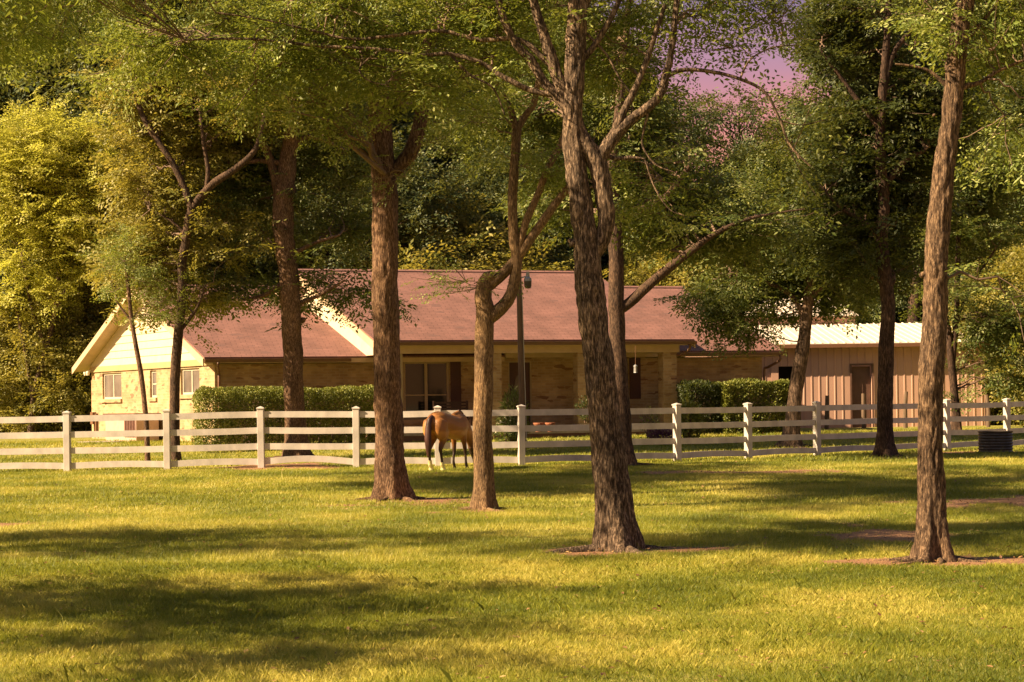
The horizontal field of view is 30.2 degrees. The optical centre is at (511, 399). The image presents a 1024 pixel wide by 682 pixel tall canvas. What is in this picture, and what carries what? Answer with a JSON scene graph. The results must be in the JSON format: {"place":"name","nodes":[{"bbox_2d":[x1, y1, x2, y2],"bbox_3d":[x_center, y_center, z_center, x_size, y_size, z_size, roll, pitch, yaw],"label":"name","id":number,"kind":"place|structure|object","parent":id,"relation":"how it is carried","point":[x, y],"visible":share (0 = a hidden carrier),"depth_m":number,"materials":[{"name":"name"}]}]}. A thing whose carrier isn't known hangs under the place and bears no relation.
{"place":"outdoors","nodes":[
{"label":"outdoors","id":0,"kind":"place"},
{"bbox_2d":[0,424,1023,681],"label":"grass","id":1,"kind":"structure","parent":0,"point":[164,656],"depth_m":16.92,"materials":[{"name":"green plant"}]},
{"bbox_2d":[0,414,1023,681],"bbox_3d":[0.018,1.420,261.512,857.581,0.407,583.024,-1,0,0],"label":"ground","id":2,"kind":"structure","parent":0,"point":[880,534],"depth_m":22.08,"materials":[{"name":"green plant"}]},
{"bbox_2d":[0,239,113,432],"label":"woodland tree","id":3,"kind":"object","parent":2,"relation":"on","point":[34,372],"visible":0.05,"depth_m":81.50,"materials":[{"name":"green plant"}]},
{"bbox_2d":[0,272,118,432],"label":"woodland tree","id":4,"kind":"object","parent":2,"relation":"on","point":[62,399],"visible":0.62,"depth_m":80.26,"materials":[{"name":"green plant"}]},
{"bbox_2d":[0,83,160,431],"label":"yellow leafed tree","id":5,"kind":"object","parent":2,"relation":"on","point":[44,156],"visible":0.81,"depth_m":78.95,"materials":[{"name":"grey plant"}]},
{"bbox_2d":[0,0,184,92],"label":"shade tree","id":6,"kind":"object","parent":2,"relation":"on","point":[8,59],"visible":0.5,"depth_m":40.32,"materials":[{"name":"green plant"}]},
{"bbox_2d":[78,441,119,442],"bbox_3d":[-13.844,1.460,63.730,1.600,0.160,1.600,-1,0,0],"label":"stepping stone","id":7,"kind":"object","parent":2,"relation":"on","point":[101,442],"visible":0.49,"depth_m":63.29,"materials":[{"name":"stone"}]},
{"bbox_2d":[103,413,160,440],"bbox_3d":[-13.188,0.977,65.883,0.940,1.030,3.408,-1,0,-30],"label":"utility cabinet","id":8,"kind":"object","parent":2,"relation":"on","point":[125,425],"visible":0.43,"depth_m":64.77,"materials":[{"name":"beige metal"}]},
{"bbox_2d":[76,222,200,460],"bbox_3d":[-9.958,-1.462,51.197,2.871,6.613,3.074,-1,0,-41],"label":"young tree","id":9,"kind":"object","parent":2,"relation":"on","point":[132,271],"visible":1,"depth_m":50.95,"materials":[{"name":"green plant"}]},
{"bbox_2d":[0,0,278,413],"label":"woodland tree","id":10,"kind":"object","parent":2,"relation":"on","point":[14,94],"visible":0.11,"depth_m":84.82,"materials":[{"name":"green plant"}]},
{"bbox_2d":[40,0,277,310],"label":"woodland tree","id":11,"kind":"object","parent":2,"relation":"on","point":[135,148],"depth_m":87.85,"materials":[{"name":"green plant"}]},
{"bbox_2d":[53,30,316,460],"bbox_3d":[-9.025,-4.317,53.513,7.105,12.372,5.625,-1,0,0],"label":"shade tree","id":12,"kind":"object","parent":2,"relation":"on","point":[170,235],"visible":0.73,"depth_m":52.78,"materials":[{"name":"green plant"}]},
{"bbox_2d":[107,0,339,284],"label":"woodland tree","id":13,"kind":"object","parent":2,"relation":"on","point":[185,17],"visible":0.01,"depth_m":87.68,"materials":[{"name":"green plant"}]},
{"bbox_2d":[0,0,524,501],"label":"cedar elm","id":14,"kind":"object","parent":2,"relation":"on","point":[390,468],"visible":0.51,"depth_m":30.71,"materials":[{"name":"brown plant"}]},
{"bbox_2d":[190,384,374,444],"bbox_3d":[-7.027,0.517,59.309,5.905,2.069,1.610,-1,0,-17],"label":"clipped hedge","id":15,"kind":"object","parent":2,"relation":"on","point":[350,393],"visible":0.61,"depth_m":58.98,"materials":[{"name":"green plant"}]},
{"bbox_2d":[147,0,418,457],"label":"shade tree","id":16,"kind":"object","parent":2,"relation":"on","point":[277,176],"visible":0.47,"depth_m":53.95,"materials":[{"name":"green plant"}]},
{"bbox_2d":[208,9,461,281],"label":"woodland tree","id":17,"kind":"object","parent":2,"relation":"on","point":[401,124],"visible":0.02,"depth_m":92.37,"materials":[{"name":"green plant"}]},
{"bbox_2d":[216,114,488,283],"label":"woodland tree","id":18,"kind":"object","parent":2,"relation":"on","point":[409,194],"visible":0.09,"depth_m":81.38,"materials":[{"name":"green plant"}]},
{"bbox_2d":[356,48,463,179],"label":"woodland tree","id":19,"kind":"object","parent":2,"relation":"on","point":[395,121],"visible":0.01,"depth_m":98.42,"materials":[{"name":"green plant"}]},
{"bbox_2d":[0,0,850,555],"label":"cedar elm","id":20,"kind":"object","parent":2,"relation":"on","point":[616,528],"visible":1,"depth_m":20.39,"materials":[{"name":"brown plant"}]},
{"bbox_2d":[72,269,786,443],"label":"brick house","id":21,"kind":"structure","parent":2,"relation":"on","point":[437,351],"depth_m":63.17,"materials":[{"name":"beige brick"}]},
{"bbox_2d":[100,373,121,402],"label":"window","id":22,"kind":"structure","parent":21,"relation":"in","point":[112,381],"depth_m":69.57,"materials":[{"name":"white glass"}]},
{"bbox_2d":[147,370,156,400],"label":"window","id":23,"kind":"structure","parent":21,"relation":"in","point":[154,388],"depth_m":65.71,"materials":[{"name":"white glass"}]},
{"bbox_2d":[180,368,199,398],"bbox_3d":[-10.559,-0.543,62.444,0.190,0.984,1.903,-1,0,-30],"label":"window","id":24,"kind":"structure","parent":21,"relation":"in","point":[190,376],"depth_m":62.66,"materials":[{"name":"white glass"}]},
{"bbox_2d":[403,362,449,423],"bbox_3d":[-2.814,-0.261,62.556,1.738,2.055,0.190,-1,0,-17],"label":"window","id":25,"kind":"structure","parent":21,"relation":"in","point":[424,383],"depth_m":62.59,"materials":[{"name":"paint"}]},
{"bbox_2d":[433,401,472,425],"bbox_3d":[-1.917,0.537,61.607,1.200,1.026,0.590,-1,0,-17],"label":"porch bench","id":26,"kind":"object","parent":21,"relation":"on","point":[458,405],"visible":0.38,"depth_m":61.87,"materials":[{"name":"brown wood"}]},
{"bbox_2d":[508,361,531,424],"bbox_3d":[0.257,-0.144,63.531,0.822,2.322,0.138,-1,0,-17],"label":"door","id":27,"kind":"structure","parent":21,"relation":"in","point":[512,365],"depth_m":63.60,"materials":[{"name":"red paint"}]},
{"bbox_2d":[545,422,554,431],"bbox_3d":[1.201,0.855,59.900,0.330,0.290,0.322,-1,0,0],"label":"flower pot","id":28,"kind":"object","parent":21,"relation":"on","point":[550,423],"visible":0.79,"depth_m":59.80,"materials":[{"name":"ceramic"}]},
{"bbox_2d":[633,349,637,372],"bbox_3d":[4.013,-1.315,61.800,0.139,0.874,0.139,-1,0,-22],"label":"hanging lantern","id":29,"kind":"object","parent":21,"relation":"hanging from","point":[635,366],"visible":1,"depth_m":61.76,"materials":[{"name":"grey metal"}]},
{"bbox_2d":[423,410,473,470],"bbox_3d":[-1.360,0.927,43.734,0.572,1.403,2.252,-1,0,28],"label":"horse","id":30,"kind":"object","parent":2,"relation":"on","point":[443,427],"visible":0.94,"depth_m":43.09},
{"bbox_2d":[306,174,608,281],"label":"woodland tree","id":31,"kind":"object","parent":2,"relation":"on","point":[497,256],"visible":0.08,"depth_m":82.23,"materials":[{"name":"green plant"}]},
{"bbox_2d":[399,132,608,280],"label":"woodland tree","id":32,"kind":"object","parent":2,"relation":"on","point":[491,185],"visible":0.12,"depth_m":86.11,"materials":[{"name":"green plant"}]},
{"bbox_2d":[492,416,516,448],"bbox_3d":[-0.083,1.000,58.425,1.188,1.098,0.852,-1,0,0],"label":"bush","id":33,"kind":"object","parent":2,"relation":"on","point":[511,434],"visible":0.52,"depth_m":58.31,"materials":[{"name":"green plant"}]},
{"bbox_2d":[0,398,1023,471],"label":"rail fence","id":34,"kind":"object","parent":2,"relation":"on","point":[520,428],"visible":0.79,"depth_m":45.97,"materials":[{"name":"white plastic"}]},
{"bbox_2d":[493,384,532,441],"bbox_3d":[0.019,0.527,58.613,1.319,2.129,1.008,-1,0,0],"label":"spiky plant","id":35,"kind":"object","parent":2,"relation":"on","point":[507,404],"visible":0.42,"depth_m":58.52,"materials":[{"name":"green plant"}]},
{"bbox_2d":[400,0,631,511],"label":"cedar elm","id":36,"kind":"object","parent":2,"relation":"on","point":[489,313],"visible":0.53,"depth_m":27.72,"materials":[{"name":"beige plant"}]},
{"bbox_2d":[402,0,631,264],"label":"woodland tree","id":37,"kind":"object","parent":2,"relation":"on","point":[448,159],"depth_m":92.34,"materials":[{"name":"green plant"}]},
{"bbox_2d":[517,271,531,450],"bbox_3d":[0.383,-1.116,57.480,0.494,5.541,0.234,-1,0,0],"label":"light pole","id":38,"kind":"object","parent":2,"relation":"on","point":[521,356],"visible":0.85,"depth_m":57.42,"materials":[{"name":"grey metal"}]},
{"bbox_2d":[435,47,710,184],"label":"woodland tree","id":39,"kind":"object","parent":2,"relation":"on","point":[669,104],"depth_m":110.18,"materials":[{"name":"green plant"}]},
{"bbox_2d":[574,395,588,422],"bbox_3d":[2.343,0.271,60.180,0.770,0.912,0.647,-1,0,0],"label":"potted plant","id":40,"kind":"object","parent":2,"relation":"on","point":[582,405],"visible":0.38,"depth_m":60.20,"materials":[{"name":"green plant"}]},
{"bbox_2d":[548,173,659,285],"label":"woodland tree","id":41,"kind":"object","parent":2,"relation":"on","point":[604,255],"visible":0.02,"depth_m":89.02,"materials":[{"name":"green plant"}]},
{"bbox_2d":[409,0,840,465],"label":"shade tree","id":42,"kind":"object","parent":2,"relation":"on","point":[722,241],"visible":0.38,"depth_m":45.90,"materials":[{"name":"green plant"}]},
{"bbox_2d":[639,406,661,438],"bbox_3d":[4.366,0.774,59.391,0.831,1.226,0.675,-1,0,-10],"label":"rose bush","id":43,"kind":"object","parent":2,"relation":"on","point":[648,418],"visible":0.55,"depth_m":59.38,"materials":[{"name":"green plant"}]},
{"bbox_2d":[647,429,672,438],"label":"purple plant","id":44,"kind":"object","parent":2,"relation":"on","point":[664,433],"visible":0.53,"depth_m":58.89,"materials":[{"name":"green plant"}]},
{"bbox_2d":[602,199,747,296],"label":"woodland tree","id":45,"kind":"object","parent":2,"relation":"on","point":[637,272],"visible":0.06,"depth_m":85.05,"materials":[{"name":"green plant"}]},
{"bbox_2d":[671,399,707,437],"bbox_3d":[5.540,0.666,59.219,1.280,1.441,1.032,-1,0,0],"label":"leafy shrub","id":46,"kind":"object","parent":2,"relation":"on","point":[692,418],"visible":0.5,"depth_m":59.05,"materials":[{"name":"green plant"}]},
{"bbox_2d":[676,378,722,434],"bbox_3d":[6.159,0.249,62.609,1.450,1.946,1.212,-1,0,-18],"label":"dark shrub","id":47,"kind":"object","parent":2,"relation":"on","point":[685,390],"visible":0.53,"depth_m":62.34,"materials":[{"name":"green plant"}]},
{"bbox_2d":[640,79,769,182],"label":"woodland tree","id":48,"kind":"object","parent":2,"relation":"on","point":[705,114],"visible":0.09,"depth_m":104.05,"materials":[{"name":"green plant"}]},
{"bbox_2d":[679,74,798,181],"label":"woodland tree","id":49,"kind":"object","parent":2,"relation":"on","point":[745,108],"visible":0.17,"depth_m":106.78,"materials":[{"name":"green plant"}]},
{"bbox_2d":[711,377,789,434],"bbox_3d":[8.037,0.213,63.087,2.825,1.968,1.525,-1,0,-17],"label":"clipped hedge","id":50,"kind":"object","parent":2,"relation":"on","point":[777,389],"visible":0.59,"depth_m":62.61,"materials":[{"name":"green plant"}]},
{"bbox_2d":[680,129,835,298],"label":"woodland tree","id":51,"kind":"object","parent":2,"relation":"on","point":[750,147],"visible":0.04,"depth_m":94.48,"materials":[{"name":"green plant"}]},
{"bbox_2d":[653,135,922,447],"bbox_3d":[8.489,-3.284,57.907,8.429,9.806,5.341,-1,0,0],"label":"young oak","id":52,"kind":"object","parent":2,"relation":"on","point":[725,305],"visible":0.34,"depth_m":57.53,"materials":[{"name":"green plant"}]},
{"bbox_2d":[824,396,828,428],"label":"wooden post","id":53,"kind":"object","parent":2,"relation":"on","point":[826,412],"visible":0.66,"depth_m":70.44,"materials":[{"name":"brown wood"}]},
{"bbox_2d":[724,0,951,323],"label":"woodland tree","id":54,"kind":"object","parent":2,"relation":"on","point":[805,84],"visible":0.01,"depth_m":97.53,"materials":[{"name":"green plant"}]},
{"bbox_2d":[711,298,984,427],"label":"metal barn","id":55,"kind":"structure","parent":2,"relation":"on","point":[842,368],"depth_m":73.70,"materials":[{"name":"beige metal"}]},
{"bbox_2d":[771,364,777,405],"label":"sliding door","id":56,"kind":"structure","parent":55,"relation":"in","point":[774,369],"depth_m":73.63,"materials":[{"name":"brown wood"}]},
{"bbox_2d":[850,363,873,427],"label":"door","id":57,"kind":"structure","parent":55,"relation":"in","point":[860,375],"depth_m":73.83,"materials":[{"name":"brown wood"}]},
{"bbox_2d":[861,393,865,428],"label":"wooden post","id":58,"kind":"object","parent":2,"relation":"on","point":[863,414],"visible":0.66,"depth_m":70.44,"materials":[{"name":"brown wood"}]},
{"bbox_2d":[743,0,1004,457],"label":"shade tree","id":59,"kind":"object","parent":2,"relation":"on","point":[890,124],"visible":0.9,"depth_m":50.14,"materials":[{"name":"green plant"}]},
{"bbox_2d":[775,0,1023,322],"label":"woodland tree","id":60,"kind":"object","parent":2,"relation":"on","point":[918,307],"visible":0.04,"depth_m":87.55,"materials":[{"name":"green plant"}]},
{"bbox_2d":[816,223,993,369],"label":"woodland tree","id":61,"kind":"object","parent":2,"relation":"on","point":[898,308],"visible":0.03,"depth_m":88.84,"materials":[{"name":"green plant"}]},
{"bbox_2d":[903,391,907,427],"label":"wooden post","id":62,"kind":"object","parent":2,"relation":"on","point":[905,425],"visible":0.66,"depth_m":70.44,"materials":[{"name":"brown wood"}]},
{"bbox_2d":[865,0,1023,565],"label":"cedar elm","id":63,"kind":"object","parent":2,"relation":"on","point":[932,543],"visible":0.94,"depth_m":18.12,"materials":[{"name":"brown plant"}]},
{"bbox_2d":[894,99,1023,429],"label":"woodland edge tree","id":64,"kind":"object","parent":2,"relation":"on","point":[991,324],"visible":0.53,"depth_m":62.57,"materials":[{"name":"green plant"}]},
{"bbox_2d":[897,1,1023,349],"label":"woodland tree","id":65,"kind":"object","parent":2,"relation":"on","point":[977,112],"depth_m":87.35,"materials":[{"name":"green plant"}]},
{"bbox_2d":[912,0,1023,314],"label":"woodland tree","id":66,"kind":"object","parent":2,"relation":"on","point":[1020,102],"visible":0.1,"depth_m":83.69,"materials":[{"name":"green plant"}]},
{"bbox_2d":[948,222,1023,425],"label":"woodland tree","id":67,"kind":"object","parent":2,"relation":"on","point":[1018,259],"visible":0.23,"depth_m":71.03,"materials":[{"name":"green plant"}]},
{"bbox_2d":[985,395,990,426],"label":"wooden post","id":68,"kind":"object","parent":2,"relation":"on","point":[988,413],"visible":0.66,"depth_m":70.44,"materials":[{"name":"brown wood"}]},
{"bbox_2d":[978,431,1012,452],"bbox_3d":[13.105,1.143,51.500,0.940,0.605,0.940,-1,0,0],"label":"stock tank","id":69,"kind":"object","parent":2,"relation":"on","point":[993,441],"visible":0.98,"depth_m":51.11,"materials":[{"name":"metal"}]},
{"bbox_2d":[1,431,1023,681],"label":"fallen leaves","id":70,"kind":"object","parent":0,"point":[573,573],"visible":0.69,"depth_m":17.98,"materials":[{"name":"brown plant"}]},
{"bbox_2d":[596,0,830,179],"label":"sky","id":71,"kind":"structure","parent":0,"point":[707,82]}
]}

